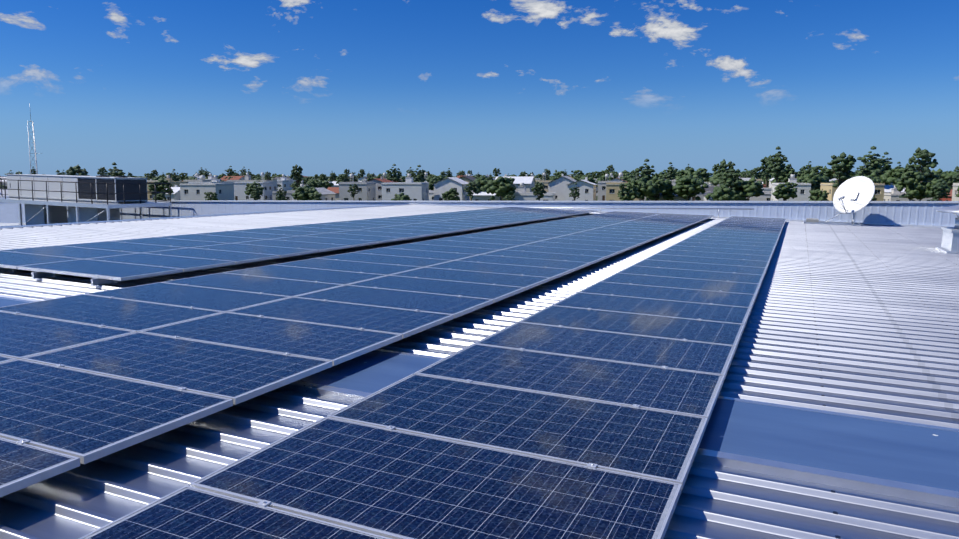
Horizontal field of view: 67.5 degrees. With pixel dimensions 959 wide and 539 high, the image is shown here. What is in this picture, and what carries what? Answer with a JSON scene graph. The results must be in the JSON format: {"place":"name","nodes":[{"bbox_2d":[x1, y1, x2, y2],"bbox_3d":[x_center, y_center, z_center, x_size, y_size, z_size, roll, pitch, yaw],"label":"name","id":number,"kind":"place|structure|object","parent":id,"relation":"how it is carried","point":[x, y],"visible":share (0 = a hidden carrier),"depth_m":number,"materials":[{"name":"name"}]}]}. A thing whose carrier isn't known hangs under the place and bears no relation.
{"place":"outdoors","nodes":[
{"label":"outdoors","id":0,"kind":"place"},
{"bbox_2d":[150,185,180,199],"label":"house","id":1,"kind":"structure","parent":0,"point":[175,195],"depth_m":225.19,"materials":[{"name":"white paint"}]},
{"bbox_2d":[147,175,187,199],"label":"house","id":2,"kind":"structure","parent":0,"point":[173,183],"depth_m":251.78,"materials":[{"name":"grey concrete"}]},
{"bbox_2d":[183,173,211,181],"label":"rooftop equipment","id":3,"kind":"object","parent":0,"point":[197,174],"depth_m":288.45,"materials":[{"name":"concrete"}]},
{"bbox_2d":[180,175,233,199],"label":"house","id":4,"kind":"structure","parent":0,"point":[196,191],"depth_m":190.30,"materials":[{"name":"white paint"}]},
{"bbox_2d":[188,175,233,190],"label":"house","id":5,"kind":"structure","parent":0,"point":[215,180],"depth_m":217.53,"materials":[{"name":"paint"}]},
{"bbox_2d":[226,173,250,181],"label":"rooftop equipment","id":6,"kind":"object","parent":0,"point":[247,176],"depth_m":304.00,"materials":[{"name":"grey"}]},
{"bbox_2d":[234,182,276,199],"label":"house","id":7,"kind":"structure","parent":0,"point":[240,189],"depth_m":237.13,"materials":[{"name":"white paint"}]},
{"bbox_2d":[240,172,276,181],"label":"house","id":8,"kind":"structure","parent":0,"point":[262,175],"depth_m":261.90,"materials":[{"name":"grey tile"}]},
{"bbox_2d":[277,174,292,190],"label":"house","id":9,"kind":"structure","parent":0,"point":[284,183],"depth_m":300.99,"materials":[{"name":"white paint"}]},
{"bbox_2d":[272,184,303,199],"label":"house","id":10,"kind":"structure","parent":0,"point":[288,193],"depth_m":227.97,"materials":[{"name":"concrete"}]},
{"bbox_2d":[290,187,335,199],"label":"house","id":11,"kind":"structure","parent":0,"point":[327,194],"depth_m":217.64,"materials":[{"name":"grey"}]},
{"bbox_2d":[327,187,338,199],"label":"house","id":12,"kind":"structure","parent":0,"point":[335,190],"depth_m":231.82,"materials":[{"name":"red tile"}]},
{"bbox_2d":[339,174,375,200],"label":"house","id":13,"kind":"structure","parent":0,"point":[367,191],"depth_m":214.72,"materials":[{"name":"concrete"}]},
{"bbox_2d":[366,176,392,200],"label":"house","id":14,"kind":"structure","parent":0,"point":[378,185],"depth_m":243.84,"materials":[{"name":"white paint"}]},
{"bbox_2d":[381,174,428,200],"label":"house","id":15,"kind":"structure","parent":0,"point":[416,191],"depth_m":208.88,"materials":[{"name":"white paint"}]},
{"bbox_2d":[138,176,710,200],"bbox_3d":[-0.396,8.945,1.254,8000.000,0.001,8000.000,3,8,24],"label":"ground","id":16,"kind":"structure","parent":0,"point":[366,176],"depth_m":4214.72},
{"bbox_2d":[27,103,37,173],"bbox_3d":[-38.593,-6.660,62.706,1.405,15.500,1.200,3,8,24],"label":"radio mast","id":17,"kind":"object","parent":16,"relation":"on","point":[35,153],"visible":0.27,"depth_m":62.14,"materials":[{"name":"grey metal"}]},
{"bbox_2d":[65,165,84,175],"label":"tree","id":18,"kind":"object","parent":16,"relation":"on","point":[73,171],"visible":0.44,"depth_m":185.63,"materials":[{"name":"green plant"}]},
{"bbox_2d":[106,162,124,176],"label":"tree","id":19,"kind":"object","parent":16,"relation":"on","point":[112,173],"visible":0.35,"depth_m":187.81,"materials":[{"name":"green plant"}]},
{"bbox_2d":[153,193,166,199],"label":"tree","id":20,"kind":"object","parent":16,"relation":"on","point":[160,196],"visible":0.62,"depth_m":185.37,"materials":[{"name":"green plant"}]},
{"bbox_2d":[148,178,173,194],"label":"tree","id":21,"kind":"object","parent":16,"relation":"on","point":[161,187],"visible":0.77,"depth_m":194.96,"materials":[{"name":"green plant"}]},
{"bbox_2d":[168,169,178,180],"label":"tree","id":22,"kind":"object","parent":16,"relation":"on","point":[174,176],"visible":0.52,"depth_m":294.38,"materials":[{"name":"green plant"}]},
{"bbox_2d":[204,192,217,199],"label":"tree","id":23,"kind":"object","parent":16,"relation":"on","point":[212,197],"visible":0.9,"depth_m":186.20,"materials":[{"name":"green plant"}]},
{"bbox_2d":[221,176,244,181],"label":"house","id":24,"kind":"structure","parent":16,"relation":"on","point":[235,178],"depth_m":346.90,"materials":[{"name":"red tile"}]},
{"bbox_2d":[244,182,264,198],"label":"tree","id":25,"kind":"object","parent":16,"relation":"on","point":[250,188],"visible":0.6,"depth_m":204.33,"materials":[{"name":"green plant"}]},
{"bbox_2d":[250,186,262,199],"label":"tree","id":26,"kind":"object","parent":16,"relation":"on","point":[255,195],"visible":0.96,"depth_m":181.70,"materials":[{"name":"green plant"}]},
{"bbox_2d":[276,185,287,199],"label":"tree","id":27,"kind":"object","parent":16,"relation":"on","point":[281,195],"visible":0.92,"depth_m":161.35,"materials":[{"name":"green plant"}]},
{"bbox_2d":[290,164,303,187],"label":"tree","id":28,"kind":"object","parent":16,"relation":"on","point":[296,172],"visible":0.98,"depth_m":248.57,"materials":[{"name":"green plant"}]},
{"bbox_2d":[291,185,319,199],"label":"tree","id":29,"kind":"object","parent":16,"relation":"on","point":[303,193],"visible":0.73,"depth_m":184.03,"materials":[{"name":"green plant"}]},
{"bbox_2d":[309,193,321,199],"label":"tree","id":30,"kind":"object","parent":16,"relation":"on","point":[313,196],"visible":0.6,"depth_m":166.79,"materials":[{"name":"green plant"}]},
{"bbox_2d":[308,179,323,187],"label":"tree","id":31,"kind":"object","parent":16,"relation":"on","point":[315,184],"visible":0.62,"depth_m":249.39,"materials":[{"name":"green plant"}]},
{"bbox_2d":[318,179,333,188],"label":"tree","id":32,"kind":"object","parent":16,"relation":"on","point":[326,184],"visible":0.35,"depth_m":288.75,"materials":[{"name":"green plant"}]},
{"bbox_2d":[339,169,350,181],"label":"tree","id":33,"kind":"object","parent":16,"relation":"on","point":[344,177],"visible":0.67,"depth_m":274.39,"materials":[{"name":"green plant"}]},
{"bbox_2d":[347,183,358,200],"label":"tree","id":34,"kind":"object","parent":16,"relation":"on","point":[354,189],"visible":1,"depth_m":199.47,"materials":[{"name":"green plant"}]},
{"bbox_2d":[386,164,400,181],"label":"tree","id":35,"kind":"object","parent":16,"relation":"on","point":[395,176],"visible":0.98,"depth_m":300.62,"materials":[{"name":"green plant"}]},
{"bbox_2d":[390,193,411,200],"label":"tree","id":36,"kind":"object","parent":16,"relation":"on","point":[400,197],"visible":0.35,"depth_m":169.57,"materials":[{"name":"green plant"}]},
{"bbox_2d":[410,165,425,181],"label":"tree","id":37,"kind":"object","parent":16,"relation":"on","point":[419,173],"visible":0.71,"depth_m":232.58,"materials":[{"name":"green plant"}]},
{"bbox_2d":[426,177,439,189],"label":"tree","id":38,"kind":"object","parent":16,"relation":"on","point":[433,180],"visible":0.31,"depth_m":241.19,"materials":[{"name":"green plant"}]},
{"bbox_2d":[442,188,459,200],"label":"tree","id":39,"kind":"object","parent":16,"relation":"on","point":[450,194],"visible":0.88,"depth_m":172.37,"materials":[{"name":"green plant"}]},
{"bbox_2d":[464,181,478,200],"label":"tree","id":40,"kind":"object","parent":16,"relation":"on","point":[470,187],"visible":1,"depth_m":179.07,"materials":[{"name":"green plant"}]},
{"bbox_2d":[474,177,490,192],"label":"tree","id":41,"kind":"object","parent":16,"relation":"on","point":[483,182],"visible":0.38,"depth_m":207.88,"materials":[{"name":"green plant"}]},
{"bbox_2d":[472,190,505,200],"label":"house","id":42,"kind":"structure","parent":16,"relation":"on","point":[483,196],"depth_m":205.35,"materials":[{"name":"white concrete"}]},
{"bbox_2d":[484,176,515,200],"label":"tree","id":43,"kind":"object","parent":16,"relation":"on","point":[504,188],"visible":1,"depth_m":198.02,"materials":[{"name":"green plant"}]},
{"bbox_2d":[531,181,546,200],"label":"tree","id":44,"kind":"object","parent":16,"relation":"on","point":[538,187],"visible":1,"depth_m":165.74,"materials":[{"name":"green plant"}]},
{"bbox_2d":[569,183,579,200],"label":"tree","id":45,"kind":"object","parent":16,"relation":"on","point":[574,195],"visible":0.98,"depth_m":186.24,"materials":[{"name":"green plant"}]},
{"bbox_2d":[606,172,638,200],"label":"house","id":46,"kind":"structure","parent":16,"relation":"on","point":[612,189],"depth_m":198.01,"materials":[{"name":"beige paint"}]},
{"bbox_2d":[620,173,635,181],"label":"tree","id":47,"kind":"object","parent":16,"relation":"on","point":[628,178],"visible":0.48,"depth_m":361.35,"materials":[{"name":"green plant"}]},
{"bbox_2d":[617,182,639,200],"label":"tree","id":48,"kind":"object","parent":16,"relation":"on","point":[630,194],"visible":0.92,"depth_m":165.42,"materials":[{"name":"green plant"}]},
{"bbox_2d":[625,177,654,200],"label":"tree","id":49,"kind":"object","parent":16,"relation":"on","point":[645,187],"visible":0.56,"depth_m":185.23,"materials":[{"name":"green plant"}]},
{"bbox_2d":[633,159,654,200],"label":"tree","id":50,"kind":"object","parent":16,"relation":"on","point":[647,171],"visible":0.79,"depth_m":196.57,"materials":[{"name":"green plant"}]},
{"bbox_2d":[645,175,672,200],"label":"tree","id":51,"kind":"object","parent":16,"relation":"on","point":[662,186],"visible":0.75,"depth_m":193.53,"materials":[{"name":"green plant"}]},
{"bbox_2d":[661,191,674,200],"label":"tree","id":52,"kind":"object","parent":16,"relation":"on","point":[668,195],"visible":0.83,"depth_m":194.73,"materials":[{"name":"green plant"}]},
{"bbox_2d":[649,193,690,200],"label":"house","id":53,"kind":"structure","parent":16,"relation":"on","point":[677,198],"depth_m":197.47,"materials":[{"name":"grey concrete"}]},
{"bbox_2d":[663,162,678,179],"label":"tree","id":54,"kind":"object","parent":16,"relation":"on","point":[669,173],"visible":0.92,"depth_m":316.17,"materials":[{"name":"green plant"}]},
{"bbox_2d":[676,168,702,179],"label":"tree","id":55,"kind":"object","parent":16,"relation":"on","point":[695,174],"visible":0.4,"depth_m":322.30,"materials":[{"name":"green plant"}]},
{"bbox_2d":[672,175,708,200],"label":"tree","id":56,"kind":"object","parent":16,"relation":"on","point":[682,188],"visible":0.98,"depth_m":191.03,"materials":[{"name":"green plant"}]},
{"bbox_2d":[692,168,710,180],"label":"tree","id":57,"kind":"object","parent":16,"relation":"on","point":[704,174],"visible":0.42,"depth_m":368.78,"materials":[{"name":"green plant"}]},
{"bbox_2d":[705,185,739,200],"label":"tree","id":58,"kind":"object","parent":16,"relation":"on","point":[723,193],"visible":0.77,"depth_m":162.12,"materials":[{"name":"green plant"}]},
{"bbox_2d":[709,169,738,185],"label":"tree","id":59,"kind":"object","parent":16,"relation":"on","point":[714,180],"visible":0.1,"depth_m":295.57,"materials":[{"name":"green plant"}]},
{"bbox_2d":[717,159,732,180],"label":"tree","id":60,"kind":"object","parent":16,"relation":"on","point":[723,166],"visible":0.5,"depth_m":209.87,"materials":[{"name":"green plant"}]},
{"bbox_2d":[720,163,741,190],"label":"tree","id":61,"kind":"object","parent":16,"relation":"on","point":[732,183],"visible":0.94,"depth_m":178.45,"materials":[{"name":"green plant"}]},
{"bbox_2d":[734,177,763,200],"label":"tree","id":62,"kind":"object","parent":16,"relation":"on","point":[751,187],"visible":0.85,"depth_m":178.25,"materials":[{"name":"green plant"}]},
{"bbox_2d":[751,167,761,178],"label":"tree","id":63,"kind":"object","parent":16,"relation":"on","point":[754,172],"visible":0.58,"depth_m":343.86,"materials":[{"name":"green plant"}]},
{"bbox_2d":[757,155,772,187],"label":"tree","id":64,"kind":"object","parent":16,"relation":"on","point":[764,161],"visible":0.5,"depth_m":322.24,"materials":[{"name":"green plant"}]},
{"bbox_2d":[765,146,789,182],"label":"tree","id":65,"kind":"object","parent":16,"relation":"on","point":[778,166],"visible":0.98,"depth_m":264.19,"materials":[{"name":"green plant"}]},
{"bbox_2d":[772,182,797,200],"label":"tree","id":66,"kind":"object","parent":16,"relation":"on","point":[784,192],"visible":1,"depth_m":172.09,"materials":[{"name":"green plant"}]},
{"bbox_2d":[774,168,797,182],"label":"tree","id":67,"kind":"object","parent":16,"relation":"on","point":[787,173],"visible":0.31,"depth_m":281.57,"materials":[{"name":"green plant"}]},
{"bbox_2d":[797,171,829,199],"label":"tree","id":68,"kind":"object","parent":16,"relation":"on","point":[814,179],"visible":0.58,"depth_m":204.41,"materials":[{"name":"green plant"}]},
{"bbox_2d":[806,166,826,176],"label":"tree","id":69,"kind":"object","parent":16,"relation":"on","point":[816,169],"visible":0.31,"depth_m":258.44,"materials":[{"name":"green plant"}]},
{"bbox_2d":[808,189,828,200],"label":"tree","id":70,"kind":"object","parent":16,"relation":"on","point":[823,196],"visible":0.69,"depth_m":159.11,"materials":[{"name":"green plant"}]},
{"bbox_2d":[824,152,855,187],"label":"tree","id":71,"kind":"object","parent":16,"relation":"on","point":[842,174],"visible":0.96,"depth_m":167.43,"materials":[{"name":"green plant"}]},
{"bbox_2d":[854,172,880,182],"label":"tree","id":72,"kind":"object","parent":16,"relation":"on","point":[873,174],"visible":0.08,"depth_m":229.35,"materials":[{"name":"green plant"}]},
{"bbox_2d":[857,146,881,176],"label":"tree","id":73,"kind":"object","parent":16,"relation":"on","point":[872,165],"visible":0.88,"depth_m":244.35,"materials":[{"name":"green plant"}]},
{"bbox_2d":[881,152,892,172],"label":"tree","id":74,"kind":"object","parent":16,"relation":"on","point":[886,162],"visible":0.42,"depth_m":313.10,"materials":[{"name":"green plant"}]},
{"bbox_2d":[880,167,907,187],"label":"tree","id":75,"kind":"object","parent":16,"relation":"on","point":[888,177],"visible":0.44,"depth_m":265.00,"materials":[{"name":"green plant"}]},
{"bbox_2d":[895,171,929,200],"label":"tree","id":76,"kind":"object","parent":16,"relation":"on","point":[908,179],"visible":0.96,"depth_m":171.04,"materials":[{"name":"green plant"}]},
{"bbox_2d":[907,147,937,181],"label":"tree","id":77,"kind":"object","parent":16,"relation":"on","point":[925,162],"visible":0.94,"depth_m":239.52,"materials":[{"name":"green plant"}]},
{"bbox_2d":[914,172,940,183],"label":"tree","id":78,"kind":"object","parent":16,"relation":"on","point":[930,178],"visible":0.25,"depth_m":243.50,"materials":[{"name":"green plant"}]},
{"bbox_2d":[921,178,950,197],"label":"tree","id":79,"kind":"object","parent":16,"relation":"on","point":[929,184],"visible":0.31,"depth_m":168.75,"materials":[{"name":"green plant"}]},
{"bbox_2d":[929,181,950,200],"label":"tree","id":80,"kind":"object","parent":16,"relation":"on","point":[936,191],"visible":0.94,"depth_m":140.37,"materials":[{"name":"green plant"}]},
{"bbox_2d":[936,168,958,185],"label":"tree","id":81,"kind":"object","parent":16,"relation":"on","point":[944,176],"visible":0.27,"depth_m":250.03,"materials":[{"name":"green plant"}]},
{"bbox_2d":[945,173,958,188],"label":"tree","id":82,"kind":"object","parent":16,"relation":"on","point":[954,178],"visible":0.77,"depth_m":208.27,"materials":[{"name":"green plant"}]},
{"bbox_2d":[432,177,469,200],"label":"house","id":83,"kind":"structure","parent":0,"point":[448,184],"depth_m":214.63,"materials":[{"name":"white paint"}]},
{"bbox_2d":[459,176,480,200],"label":"house","id":84,"kind":"structure","parent":0,"point":[468,179],"depth_m":241.17,"materials":[{"name":"tile"}]},
{"bbox_2d":[0,0,958,176],"label":"sky","id":85,"kind":"structure","parent":0,"point":[327,87],"materials":[{"name":"blue"}]},
{"bbox_2d":[495,174,535,191],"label":"house","id":86,"kind":"structure","parent":0,"point":[529,183],"depth_m":232.04,"materials":[{"name":"white concrete"}]},
{"bbox_2d":[510,183,554,200],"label":"house","id":87,"kind":"structure","parent":0,"point":[521,194],"depth_m":201.22,"materials":[{"name":"white concrete"}]},
{"bbox_2d":[535,173,552,191],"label":"house","id":88,"kind":"structure","parent":0,"point":[545,182],"depth_m":263.16,"materials":[{"name":"grey concrete"}]},
{"bbox_2d":[548,174,575,200],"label":"house","id":89,"kind":"structure","parent":0,"point":[558,186],"depth_m":240.82,"materials":[{"name":"white paint"}]},
{"bbox_2d":[567,177,597,200],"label":"house","id":90,"kind":"structure","parent":0,"point":[587,191],"depth_m":199.24,"materials":[{"name":"white paint"}]},
{"bbox_2d":[597,174,622,200],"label":"house","id":91,"kind":"structure","parent":0,"point":[601,190],"depth_m":243.71,"materials":[{"name":"white paint"}]},
{"bbox_2d":[691,185,709,200],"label":"house","id":92,"kind":"structure","parent":0,"point":[701,195],"depth_m":227.78,"materials":[{"name":"concrete"}]},
{"bbox_2d":[746,191,771,200],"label":"house","id":93,"kind":"structure","parent":0,"point":[766,196],"depth_m":215.46,"materials":[{"name":"grey concrete"}]},
{"bbox_2d":[771,174,810,200],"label":"house","id":94,"kind":"structure","parent":0,"point":[803,193],"depth_m":191.49,"materials":[{"name":"white concrete"}]},
{"bbox_2d":[820,183,884,200],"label":"house","id":95,"kind":"structure","parent":0,"point":[879,190],"depth_m":189.98,"materials":[{"name":"beige paint"}]},
{"bbox_2d":[884,183,905,192],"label":"house","id":96,"kind":"structure","parent":0,"point":[888,188],"depth_m":243.11,"materials":[{"name":"white paint"}]},
{"bbox_2d":[883,185,931,200],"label":"house","id":97,"kind":"structure","parent":0,"point":[894,195],"depth_m":201.13,"materials":[{"name":"paint"}]},
{"bbox_2d":[952,183,958,200],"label":"house","id":98,"kind":"structure","parent":0,"point":[954,190],"depth_m":179.24,"materials":[{"name":"concrete"}]},
{"bbox_3d":[-8.709,3.083,16.679,76.000,7.780,38.700,5,8,24],"label":"building body","id":99,"kind":"object","parent":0,"visible":0},
{"bbox_2d":[0,223,25,226],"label":"roof","id":100,"kind":"structure","parent":99,"relation":"on","point":[9,224],"depth_m":44.28,"materials":[{"name":"white metal"}]},
{"bbox_2d":[25,204,119,224],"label":"hvac ducts","id":101,"kind":"object","parent":100,"relation":"on","point":[58,214],"visible":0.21,"depth_m":40.39,"materials":[{"name":"metal"}]},
{"bbox_2d":[0,178,171,224],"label":"plant platform","id":102,"kind":"structure","parent":100,"relation":"on","point":[47,202],"depth_m":38.39,"materials":[{"name":"metal"}]},
{"bbox_2d":[6,174,147,203],"bbox_3d":[-22.593,-4.590,40.194,8.760,1.420,2.060,5,8,24],"label":"rooftop equipment unit","id":103,"kind":"object","parent":102,"relation":"on","point":[81,187],"visible":0.94,"depth_m":38.94,"materials":[{"name":"paint"}]},
{"bbox_2d":[0,205,958,538],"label":"roof","id":104,"kind":"structure","parent":99,"relation":"on","point":[862,319],"depth_m":6.08,"materials":[{"name":"white metal"}]},
{"bbox_2d":[0,204,413,229],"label":"roof edge flashing","id":105,"kind":"object","parent":104,"relation":"on","point":[59,224],"visible":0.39,"depth_m":21.00,"materials":[{"name":"white metal"}]},
{"bbox_2d":[0,213,586,285],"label":"panel rails","id":106,"kind":"object","parent":104,"relation":"on","point":[94,281],"visible":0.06,"depth_m":9.91,"materials":[{"name":"metal"}]},
{"bbox_2d":[0,207,785,538],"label":"solar panels","id":107,"kind":"object","parent":106,"relation":"on","point":[584,413],"visible":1,"depth_m":5.05,"materials":[{"name":"glass"}]},
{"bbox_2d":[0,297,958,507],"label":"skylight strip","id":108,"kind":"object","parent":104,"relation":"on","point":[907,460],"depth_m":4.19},
{"bbox_2d":[474,207,753,217],"bbox_3d":[4.618,-2.533,30.790,13.366,0.414,0.120,3,8,24],"label":"ridge cap","id":109,"kind":"object","parent":104,"relation":"on","point":[634,208],"visible":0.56,"depth_m":29.86,"materials":[{"name":"metal"}]},
{"bbox_2d":[803,176,894,225],"bbox_3d":[13.504,-2.510,26.080,3.051,1.770,1.583,5,8,24],"label":"satellite dish","id":110,"kind":"object","parent":104,"relation":"on","point":[853,195],"visible":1,"depth_m":26.13,"materials":[{"name":"metal"}]},
{"bbox_2d":[935,205,958,253],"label":"roof ventilator","id":111,"kind":"object","parent":104,"relation":"on","point":[950,241],"visible":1,"depth_m":16.26,"materials":[{"name":"metal"}]},
{"bbox_2d":[0,200,958,227],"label":"parapet","id":112,"kind":"structure","parent":99,"relation":"on","point":[913,213],"depth_m":29.94,"materials":[{"name":"white metal"}]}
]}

